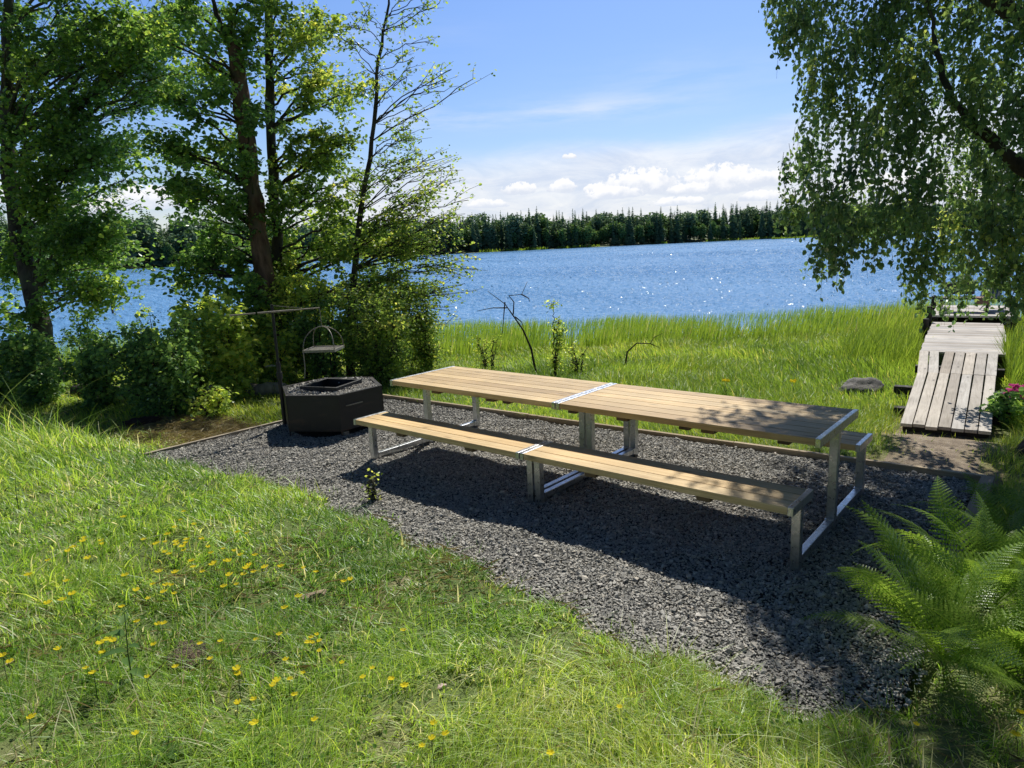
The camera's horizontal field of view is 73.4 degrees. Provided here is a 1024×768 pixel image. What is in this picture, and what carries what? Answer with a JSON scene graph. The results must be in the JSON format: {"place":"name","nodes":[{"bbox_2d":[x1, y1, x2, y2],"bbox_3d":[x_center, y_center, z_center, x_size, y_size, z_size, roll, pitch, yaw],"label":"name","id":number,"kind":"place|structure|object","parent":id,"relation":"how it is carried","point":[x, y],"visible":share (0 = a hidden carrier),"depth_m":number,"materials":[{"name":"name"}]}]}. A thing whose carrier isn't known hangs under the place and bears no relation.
{"place":"outdoors","nodes":[
{"label":"outdoors","id":0,"kind":"place"},
{"bbox_2d":[0,228,1022,359],"bbox_3d":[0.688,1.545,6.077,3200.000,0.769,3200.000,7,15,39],"label":"water","id":1,"kind":"structure","parent":0,"point":[720,277],"depth_m":42.16,"materials":[{"name":"liquid"}]},
{"bbox_2d":[0,328,1023,767],"bbox_3d":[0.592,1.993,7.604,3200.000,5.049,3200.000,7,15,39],"label":"ground","id":2,"kind":"structure","parent":0,"point":[956,452],"depth_m":3.09,"materials":[{"name":"plant"}]},
{"bbox_2d":[0,329,37,400],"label":"dark bush","id":3,"kind":"object","parent":2,"relation":"on","point":[4,389],"visible":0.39,"depth_m":11.27,"materials":[{"name":"green plant"}]},
{"bbox_2d":[0,322,72,406],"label":"dark bush","id":4,"kind":"object","parent":2,"relation":"on","point":[34,356],"visible":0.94,"depth_m":10.70,"materials":[{"name":"green plant"}]},
{"bbox_2d":[42,331,126,408],"bbox_3d":[-6.422,-0.122,10.372,1.324,1.290,1.170,7,15,39],"label":"dark bush","id":5,"kind":"object","parent":2,"relation":"on","point":[103,389],"visible":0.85,"depth_m":10.21,"materials":[{"name":"green plant"}]},
{"bbox_2d":[57,306,121,363],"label":"leggy shrub","id":6,"kind":"object","parent":2,"relation":"on","point":[79,329],"visible":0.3,"depth_m":14.71,"materials":[{"name":"green plant"}]},
{"bbox_2d":[53,175,129,313],"bbox_3d":[-22.034,-6.562,36.654,5.627,9.055,3.133,-1,11,8],"label":"thin alder","id":7,"kind":"object","parent":2,"relation":"on","point":[92,208],"visible":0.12,"depth_m":36.35,"materials":[{"name":"green plant"}]},
{"bbox_2d":[80,614,108,633],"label":"weed","id":8,"kind":"object","parent":2,"relation":"on","point":[97,628],"visible":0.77,"depth_m":3.29,"materials":[{"name":"green plant"}]},
{"bbox_2d":[0,0,223,380],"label":"alder","id":9,"kind":"object","parent":2,"relation":"on","point":[60,137],"visible":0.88,"depth_m":13.19,"materials":[{"name":"green plant"}]},
{"bbox_2d":[97,610,145,696],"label":"weed","id":10,"kind":"object","parent":2,"relation":"on","point":[122,619],"visible":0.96,"depth_m":2.83,"materials":[{"name":"green plant"}]},
{"bbox_2d":[114,319,159,348],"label":"leggy shrub","id":11,"kind":"object","parent":2,"relation":"on","point":[128,325],"visible":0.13,"depth_m":17.76,"materials":[{"name":"green plant"}]},
{"bbox_2d":[70,385,205,398],"bbox_3d":[-6.151,0.158,11.261,2.692,0.274,0.269,1,12,19],"label":"fallen log","id":12,"kind":"object","parent":2,"relation":"on","point":[76,389],"visible":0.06,"depth_m":11.52,"materials":[{"name":"brown plant"}]},
{"bbox_2d":[121,416,163,428],"bbox_3d":[-4.798,0.526,8.850,0.350,0.197,0.587,9,16,44],"label":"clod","id":13,"kind":"object","parent":2,"relation":"on","point":[132,421],"visible":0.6,"depth_m":8.79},
{"bbox_2d":[134,303,159,342],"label":"young shrub","id":14,"kind":"object","parent":2,"relation":"on","point":[139,313],"visible":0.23,"depth_m":16.58,"materials":[{"name":"green plant"}]},
{"bbox_2d":[80,306,214,419],"bbox_3d":[-4.821,-0.187,9.355,1.632,1.701,1.364,-3,11,-4],"label":"dark bush","id":15,"kind":"object","parent":2,"relation":"on","point":[156,377],"visible":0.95,"depth_m":9.16,"materials":[{"name":"green plant"}]},
{"bbox_2d":[145,736,189,765],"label":"weed","id":16,"kind":"object","parent":2,"relation":"on","point":[171,748],"visible":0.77,"depth_m":2.45,"materials":[{"name":"green plant"}]},
{"bbox_2d":[162,640,212,672],"bbox_3d":[-1.447,1.238,3.064,0.315,0.129,0.188,6,14,37],"label":"clod","id":17,"kind":"object","parent":2,"relation":"on","point":[189,649],"visible":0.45,"depth_m":3.03,"materials":[{"name":"soil"}]},
{"bbox_2d":[166,299,212,387],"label":"elder bush","id":18,"kind":"object","parent":2,"relation":"on","point":[198,374],"visible":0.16,"depth_m":11.67,"materials":[{"name":"green plant"}]},
{"bbox_2d":[167,280,222,327],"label":"young shrub","id":19,"kind":"object","parent":2,"relation":"on","point":[177,293],"visible":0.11,"depth_m":13.49,"materials":[{"name":"green plant"}]},
{"bbox_2d":[167,379,238,421],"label":"plant","id":20,"kind":"object","parent":2,"relation":"on","point":[215,398],"visible":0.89,"depth_m":9.05,"materials":[{"name":"green plant"}]},
{"bbox_2d":[145,420,281,455],"bbox_3d":[-2.824,0.497,8.303,0.040,0.100,3.110,7,15,40],"label":"edging board","id":21,"kind":"object","parent":2,"relation":"on","point":[179,446],"visible":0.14,"depth_m":7.66,"materials":[{"name":"brown wood"}]},
{"bbox_2d":[106,0,327,381],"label":"broken alder","id":22,"kind":"object","parent":2,"relation":"on","point":[189,192],"visible":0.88,"depth_m":11.94,"materials":[{"name":"green plant"}]},
{"bbox_2d":[169,289,267,401],"bbox_3d":[-4.416,-0.524,10.547,1.382,1.786,1.212,1,12,17],"label":"elder bush","id":23,"kind":"object","parent":2,"relation":"on","point":[229,340],"visible":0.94,"depth_m":10.31,"materials":[{"name":"green plant"}]},
{"bbox_2d":[207,382,286,395],"bbox_3d":[-4.197,0.095,10.896,1.305,0.242,0.239,0,12,11],"label":"fallen log","id":24,"kind":"object","parent":2,"relation":"on","point":[264,388],"visible":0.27,"depth_m":10.75,"materials":[{"name":"wood"}]},
{"bbox_2d":[261,651,281,664],"bbox_3d":[-1.083,1.237,3.095,0.094,0.059,0.088,-6,12,-18],"label":"clod","id":25,"kind":"object","parent":2,"relation":"on","point":[270,653],"visible":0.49,"depth_m":3.08,"materials":[{"name":"soil"}]},
{"bbox_2d":[243,313,303,382],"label":"elder bush","id":26,"kind":"object","parent":2,"relation":"on","point":[263,330],"visible":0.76,"depth_m":11.30,"materials":[{"name":"green plant"}]},
{"bbox_2d":[260,265,335,379],"bbox_3d":[-3.783,-1.068,12.322,1.422,2.058,1.700,-4,12,-10],"label":"alder bush","id":27,"kind":"object","parent":2,"relation":"on","point":[319,288],"visible":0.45,"depth_m":12.11,"materials":[{"name":"green plant"}]},
{"bbox_2d":[298,589,326,601],"bbox_3d":[-1.077,1.136,3.702,0.150,0.025,0.050,-16,16,6],"label":"bark piece","id":28,"kind":"object","parent":2,"relation":"on","point":[311,594],"visible":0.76,"depth_m":3.68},
{"bbox_2d":[284,294,346,380],"bbox_3d":[-3.224,-0.708,11.462,1.457,1.578,0.897,7,15,39],"label":"alder bush","id":29,"kind":"object","parent":2,"relation":"on","point":[320,366],"visible":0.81,"depth_m":11.44,"materials":[{"name":"green plant"}]},
{"bbox_2d":[223,0,416,378],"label":"tall alder","id":30,"kind":"object","parent":2,"relation":"on","point":[322,159],"visible":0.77,"depth_m":12.71,"materials":[{"name":"green plant"}]},
{"bbox_2d":[323,270,427,390],"bbox_3d":[-2.250,-0.743,10.987,1.752,2.169,1.566,-1,11,7],"label":"alder bush","id":31,"kind":"object","parent":2,"relation":"on","point":[380,367],"visible":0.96,"depth_m":10.74,"materials":[{"name":"green plant"}]},
{"bbox_2d":[343,252,415,360],"bbox_3d":[-2.574,-1.484,13.729,1.547,2.409,1.924,-6,12,-17],"label":"alder bush","id":32,"kind":"object","parent":2,"relation":"on","point":[374,268],"visible":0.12,"depth_m":13.38,"materials":[{"name":"green plant"}]},
{"bbox_2d":[319,0,496,376],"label":"slender alder","id":33,"kind":"object","parent":2,"relation":"on","point":[405,242],"visible":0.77,"depth_m":12.23,"materials":[{"name":"green plant"}]},
{"bbox_2d":[383,272,454,372],"bbox_3d":[-1.728,-1.121,12.678,1.281,1.988,1.478,2,12,21],"label":"alder bush","id":34,"kind":"object","parent":2,"relation":"on","point":[428,345],"visible":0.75,"depth_m":12.47,"materials":[{"name":"green plant"}]},
{"bbox_2d":[0,431,852,767],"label":"clover","id":35,"kind":"object","parent":2,"relation":"on","point":[52,727],"visible":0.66,"depth_m":3.32,"materials":[{"name":"green plant"}]},
{"bbox_2d":[383,394,528,419],"bbox_3d":[-0.800,0.302,8.750,2.477,0.120,0.048,6,14,36],"label":"edging board","id":36,"kind":"object","parent":2,"relation":"on","point":[512,414],"visible":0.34,"depth_m":8.59,"materials":[{"name":"brown wood"}]},
{"bbox_2d":[469,333,503,369],"bbox_3d":[-0.471,-0.510,12.104,0.870,0.786,0.540,7,15,39],"label":"sapling","id":37,"kind":"object","parent":2,"relation":"on","point":[484,364],"visible":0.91,"depth_m":12.04,"materials":[{"name":"green plant"}]},
{"bbox_2d":[478,283,536,372],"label":"dead branch","id":38,"kind":"object","parent":2,"relation":"on","point":[528,342],"visible":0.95,"depth_m":11.50,"materials":[{"name":"wood"}]},
{"bbox_2d":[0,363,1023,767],"bbox_3d":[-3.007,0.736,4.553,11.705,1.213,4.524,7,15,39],"label":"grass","id":39,"kind":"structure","parent":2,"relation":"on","point":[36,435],"depth_m":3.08,"materials":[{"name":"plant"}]},
{"bbox_2d":[0,411,1023,767],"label":"straw","id":40,"kind":"object","parent":2,"relation":"on","point":[174,429],"visible":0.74,"depth_m":3.57,"materials":[{"name":"plant"}]},
{"bbox_2d":[0,298,1023,371],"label":"reeds","id":41,"kind":"object","parent":2,"relation":"on","point":[612,330],"visible":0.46,"depth_m":18.14,"materials":[{"name":"plant"}]},
{"bbox_2d":[542,299,569,376],"bbox_3d":[0.714,-0.705,11.078,0.489,1.344,0.424,7,15,39],"label":"sapling","id":42,"kind":"object","parent":2,"relation":"on","point":[555,360],"visible":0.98,"depth_m":11.04,"materials":[{"name":"green plant"}]},
{"bbox_2d":[564,340,589,374],"bbox_3d":[1.006,-0.406,11.368,0.517,0.679,0.451,7,15,39],"label":"sapling","id":43,"kind":"object","parent":2,"relation":"on","point":[575,356],"visible":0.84,"depth_m":11.36,"materials":[{"name":"green plant"}]},
{"bbox_2d":[528,414,733,446],"bbox_3d":[1.161,0.510,7.303,2.408,0.115,0.048,6,14,36],"label":"edging board","id":44,"kind":"object","parent":2,"relation":"on","point":[570,422],"visible":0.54,"depth_m":7.11,"materials":[{"name":"brown wood"}]},
{"bbox_2d":[650,677,684,699],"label":"weed","id":45,"kind":"object","parent":2,"relation":"on","point":[670,689],"visible":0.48,"depth_m":2.95,"materials":[{"name":"green plant"}]},
{"bbox_2d":[734,441,986,482],"bbox_3d":[2.930,0.693,5.996,1.998,0.118,0.047,6,14,36],"label":"edging board","id":46,"kind":"object","parent":2,"relation":"on","point":[871,462],"visible":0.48,"depth_m":5.86,"materials":[{"name":"brown wood"}]},
{"bbox_2d":[838,377,883,394],"bbox_3d":[4.546,0.068,8.950,0.535,0.309,0.460,4,13,30],"label":"stone","id":47,"kind":"object","parent":2,"relation":"on","point":[854,384],"visible":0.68,"depth_m":8.84,"materials":[{"name":"stone"}]},
{"bbox_2d":[758,0,1023,456],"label":"birch","id":48,"kind":"object","parent":2,"relation":"on","point":[904,90],"visible":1,"depth_m":6.17,"materials":[{"name":"green plant"}]},
{"bbox_2d":[801,500,1023,711],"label":"fern","id":49,"kind":"object","parent":2,"relation":"on","point":[946,635],"visible":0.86,"depth_m":3.25,"materials":[{"name":"plant"}]},
{"bbox_2d":[828,309,1023,390],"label":"tall grass","id":50,"kind":"structure","parent":2,"relation":"on","point":[881,338],"depth_m":11.23,"materials":[{"name":"plant"}]},
{"bbox_2d":[851,476,1023,609],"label":"fern","id":51,"kind":"object","parent":2,"relation":"on","point":[947,552],"visible":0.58,"depth_m":3.69,"materials":[{"name":"plant"}]},
{"bbox_2d":[885,552,1023,692],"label":"fern","id":52,"kind":"object","parent":2,"relation":"on","point":[985,667],"visible":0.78,"depth_m":3.00,"materials":[{"name":"plant"}]},
{"bbox_2d":[893,296,1017,438],"bbox_3d":[7.141,0.035,10.786,1.545,2.021,9.726,5,14,33],"label":"dock","id":53,"kind":"object","parent":2,"relation":"on","point":[970,339],"visible":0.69,"depth_m":8.66,"materials":[{"name":"grey wood"}]},
{"bbox_2d":[937,282,991,312],"bbox_3d":[8.924,-1.711,13.551,0.900,0.561,0.485,5,14,33],"label":"dock bench","id":54,"kind":"object","parent":53,"relation":"on","point":[973,292],"visible":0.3,"depth_m":13.60,"materials":[{"name":"wood"}]},
{"bbox_2d":[979,280,1006,309],"bbox_3d":[9.499,-1.754,13.492,0.432,0.641,0.600,1,12,16],"label":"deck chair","id":55,"kind":"object","parent":53,"relation":"on","point":[998,293],"visible":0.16,"depth_m":13.67,"materials":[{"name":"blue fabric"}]},
{"bbox_2d":[908,472,1023,554],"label":"fern","id":56,"kind":"object","parent":2,"relation":"on","point":[991,509],"visible":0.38,"depth_m":4.25,"materials":[{"name":"plant"}]},
{"bbox_2d":[942,475,994,582],"bbox_3d":[3.045,0.960,4.585,0.085,0.120,2.090,7,15,39],"label":"edging board","id":57,"kind":"object","parent":2,"relation":"on","point":[983,479],"visible":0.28,"depth_m":4.77,"materials":[{"name":"brown wood"}]},
{"bbox_2d":[941,522,1023,600],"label":"fern","id":58,"kind":"object","parent":2,"relation":"on","point":[1007,543],"visible":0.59,"depth_m":3.57,"materials":[{"name":"plant"}]},
{"bbox_2d":[960,474,1023,512],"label":"fern","id":59,"kind":"object","parent":2,"relation":"on","point":[998,497],"visible":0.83,"depth_m":4.58,"materials":[{"name":"plant"}]},
{"bbox_2d":[979,386,1023,427],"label":"plant","id":60,"kind":"object","parent":2,"relation":"on","point":[1004,405],"visible":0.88,"depth_m":7.11,"materials":[{"name":"green plant"}]},
{"bbox_2d":[1002,383,1023,413],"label":"pink flowers","id":61,"kind":"object","parent":2,"relation":"on","point":[1015,387],"visible":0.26,"depth_m":7.34,"materials":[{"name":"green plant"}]},
{"bbox_2d":[0,321,1023,583],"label":"meadow grass","id":62,"kind":"structure","parent":0,"point":[678,365],"depth_m":10.12,"materials":[{"name":"plant"}]},
{"bbox_2d":[0,0,1023,249],"label":"sky","id":63,"kind":"structure","parent":0,"point":[608,106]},
{"bbox_2d":[65,225,1008,270],"bbox_3d":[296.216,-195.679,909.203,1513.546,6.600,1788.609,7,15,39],"label":"shore","id":64,"kind":"structure","parent":0,"point":[601,245],"depth_m":391.99,"materials":[{"name":"plant"}]},
{"bbox_2d":[127,212,145,268],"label":"spruce","id":65,"kind":"object","parent":64,"relation":"on","point":[134,254],"visible":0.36,"depth_m":290.92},
{"bbox_2d":[136,206,152,265],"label":"spruce","id":66,"kind":"object","parent":64,"relation":"on","point":[144,241],"visible":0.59,"depth_m":297.69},
{"bbox_2d":[147,212,164,266],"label":"spruce","id":67,"kind":"object","parent":64,"relation":"on","point":[156,261],"visible":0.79,"depth_m":295.63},
{"bbox_2d":[149,237,163,266],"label":"broadleaf tree","id":68,"kind":"object","parent":64,"relation":"on","point":[159,252],"visible":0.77,"depth_m":297.53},
{"bbox_2d":[161,237,171,264],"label":"spruce","id":69,"kind":"object","parent":64,"relation":"on","point":[165,261],"visible":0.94,"depth_m":297.56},
{"bbox_2d":[161,242,175,263],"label":"broadleaf tree","id":70,"kind":"object","parent":64,"relation":"on","point":[167,247],"visible":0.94,"depth_m":297.50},
{"bbox_2d":[439,218,449,253],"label":"spruce","id":71,"kind":"object","parent":64,"relation":"on","point":[442,249],"visible":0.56,"depth_m":339.12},
{"bbox_2d":[445,214,456,252],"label":"spruce","id":72,"kind":"object","parent":64,"relation":"on","point":[450,234],"visible":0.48,"depth_m":342.27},
{"bbox_2d":[452,230,464,252],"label":"broadleaf tree","id":73,"kind":"object","parent":64,"relation":"on","point":[459,233],"visible":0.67,"depth_m":341.23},
{"bbox_2d":[460,228,471,249],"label":"broadleaf tree","id":74,"kind":"object","parent":64,"relation":"on","point":[465,236],"visible":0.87,"depth_m":349.91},
{"bbox_2d":[469,219,478,250],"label":"spruce","id":75,"kind":"object","parent":64,"relation":"on","point":[473,246],"visible":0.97,"depth_m":347.47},
{"bbox_2d":[473,217,482,249],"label":"spruce","id":76,"kind":"object","parent":64,"relation":"on","point":[476,232],"visible":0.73,"depth_m":350.46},
{"bbox_2d":[486,218,494,249],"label":"spruce","id":77,"kind":"object","parent":64,"relation":"on","point":[491,245],"visible":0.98,"depth_m":355.25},
{"bbox_2d":[490,214,501,249],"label":"spruce","id":78,"kind":"object","parent":64,"relation":"on","point":[495,235],"visible":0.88,"depth_m":357.50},
{"bbox_2d":[498,210,506,248],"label":"spruce","id":79,"kind":"object","parent":64,"relation":"on","point":[502,237],"visible":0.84,"depth_m":364.18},
{"bbox_2d":[0,199,1018,265],"bbox_3d":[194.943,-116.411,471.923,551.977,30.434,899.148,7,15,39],"label":"forest","id":80,"kind":"object","parent":64,"relation":"on","point":[598,219],"visible":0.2,"depth_m":375.49,"materials":[{"name":"plant"}]},
{"bbox_2d":[504,215,514,249],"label":"spruce","id":81,"kind":"object","parent":64,"relation":"on","point":[508,240],"visible":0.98,"depth_m":356.08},
{"bbox_2d":[514,212,524,248],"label":"spruce","id":82,"kind":"object","parent":64,"relation":"on","point":[519,244],"visible":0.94,"depth_m":362.01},
{"bbox_2d":[115,228,970,269],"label":"reeds","id":83,"kind":"object","parent":64,"relation":"on","point":[496,250],"visible":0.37,"depth_m":368.89,"materials":[{"name":"plant"}]},
{"bbox_2d":[534,214,551,246],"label":"broadleaf tree","id":84,"kind":"object","parent":64,"relation":"on","point":[543,222],"visible":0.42,"depth_m":376.73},
{"bbox_2d":[541,228,550,241],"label":"broadleaf tree","id":85,"kind":"object","parent":64,"relation":"on","point":[545,232],"visible":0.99,"depth_m":369.25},
{"bbox_2d":[543,217,552,247],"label":"spruce","id":86,"kind":"object","parent":64,"relation":"on","point":[548,244],"visible":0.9,"depth_m":371.49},
{"bbox_2d":[557,228,566,246],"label":"broadleaf tree","id":87,"kind":"object","parent":64,"relation":"on","point":[561,236],"visible":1,"depth_m":369.82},
{"bbox_2d":[564,221,572,246],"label":"spruce","id":88,"kind":"object","parent":64,"relation":"on","point":[569,242],"visible":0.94,"depth_m":376.44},
{"bbox_2d":[569,222,578,239],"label":"broadleaf tree","id":89,"kind":"object","parent":64,"relation":"on","point":[573,229],"visible":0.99,"depth_m":376.14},
{"bbox_2d":[572,218,579,245],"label":"spruce","id":90,"kind":"object","parent":64,"relation":"on","point":[575,242],"visible":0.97,"depth_m":376.60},
{"bbox_2d":[582,227,591,241],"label":"broadleaf tree","id":91,"kind":"object","parent":64,"relation":"on","point":[586,232],"visible":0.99,"depth_m":377.82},
{"bbox_2d":[599,227,608,240],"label":"broadleaf tree","id":92,"kind":"object","parent":64,"relation":"on","point":[603,231],"visible":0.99,"depth_m":390.12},
{"bbox_2d":[615,223,626,244],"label":"broadleaf tree","id":93,"kind":"object","parent":64,"relation":"on","point":[621,232],"visible":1,"depth_m":389.48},
{"bbox_2d":[622,207,635,244],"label":"spruce","id":94,"kind":"object","parent":64,"relation":"on","point":[630,228],"visible":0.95,"depth_m":392.48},
{"bbox_2d":[634,224,644,243],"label":"broadleaf tree","id":95,"kind":"object","parent":64,"relation":"on","point":[638,234],"visible":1,"depth_m":397.03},
{"bbox_2d":[644,221,654,242],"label":"broadleaf tree","id":96,"kind":"object","parent":64,"relation":"on","point":[649,227],"visible":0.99,"depth_m":401.25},
{"bbox_2d":[652,212,659,242],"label":"spruce","id":97,"kind":"object","parent":64,"relation":"on","point":[656,236],"visible":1,"depth_m":403.56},
{"bbox_2d":[655,210,665,242],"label":"spruce","id":98,"kind":"object","parent":64,"relation":"on","point":[661,235],"visible":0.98,"depth_m":404.39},
{"bbox_2d":[668,219,673,242],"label":"spruce","id":99,"kind":"object","parent":64,"relation":"on","point":[671,237],"visible":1,"depth_m":408.77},
{"bbox_2d":[673,205,683,242],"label":"spruce","id":100,"kind":"object","parent":64,"relation":"on","point":[677,234],"visible":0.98,"depth_m":409.70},
{"bbox_2d":[719,212,727,239],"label":"spruce","id":101,"kind":"object","parent":64,"relation":"on","point":[723,231],"visible":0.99,"depth_m":426.71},
{"bbox_2d":[727,204,738,238],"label":"spruce","id":102,"kind":"object","parent":64,"relation":"on","point":[733,233],"visible":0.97,"depth_m":432.80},
{"bbox_2d":[742,205,751,236],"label":"spruce","id":103,"kind":"object","parent":64,"relation":"on","point":[746,233],"visible":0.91,"depth_m":448.49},
{"bbox_2d":[755,207,768,238],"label":"spruce","id":104,"kind":"object","parent":64,"relation":"on","point":[764,230],"visible":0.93,"depth_m":439.31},
{"bbox_2d":[765,203,773,237],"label":"spruce","id":105,"kind":"object","parent":64,"relation":"on","point":[768,227],"visible":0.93,"depth_m":442.16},
{"bbox_2d":[147,399,975,726],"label":"gravel","id":106,"kind":"structure","parent":0,"point":[729,543],"depth_m":4.69,"materials":[{"name":"gravel"}]},
{"bbox_2d":[230,305,383,435],"bbox_3d":[-2.224,-0.213,7.949,1.244,1.432,1.390,7,15,39],"label":"fire pit","id":107,"kind":"object","parent":106,"relation":"on","point":[332,404],"visible":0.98,"depth_m":7.65,"materials":[{"name":"black paint"}]},
{"bbox_2d":[302,308,344,378],"bbox_3d":[-2.238,-0.494,8.113,0.409,0.807,0.354,-2,11,5],"label":"hanging grill","id":108,"kind":"object","parent":107,"relation":"hanging from","point":[321,349],"visible":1,"depth_m":8.05,"materials":[{"name":"metal"}]},
{"bbox_2d":[361,468,382,501],"bbox_3d":[-1.124,0.854,5.561,0.178,0.381,0.229,-2,11,4],"label":"sapling","id":109,"kind":"object","parent":106,"relation":"on","point":[372,495],"visible":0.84,"depth_m":5.53,"materials":[{"name":"green plant"}]},
{"bbox_2d":[353,366,629,501],"bbox_3d":[-0.131,0.340,6.491,1.998,0.744,1.825,7,15,39],"label":"picnic table","id":110,"kind":"object","parent":106,"relation":"on","point":[512,387],"visible":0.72,"depth_m":6.12,"materials":[{"name":"brown wood"}]},
{"bbox_2d":[520,383,872,570],"bbox_3d":[1.410,0.528,5.217,1.998,0.744,1.825,7,15,39],"label":"picnic table","id":111,"kind":"object","parent":106,"relation":"on","point":[789,423],"visible":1,"depth_m":4.78,"materials":[{"name":"brown wood"}]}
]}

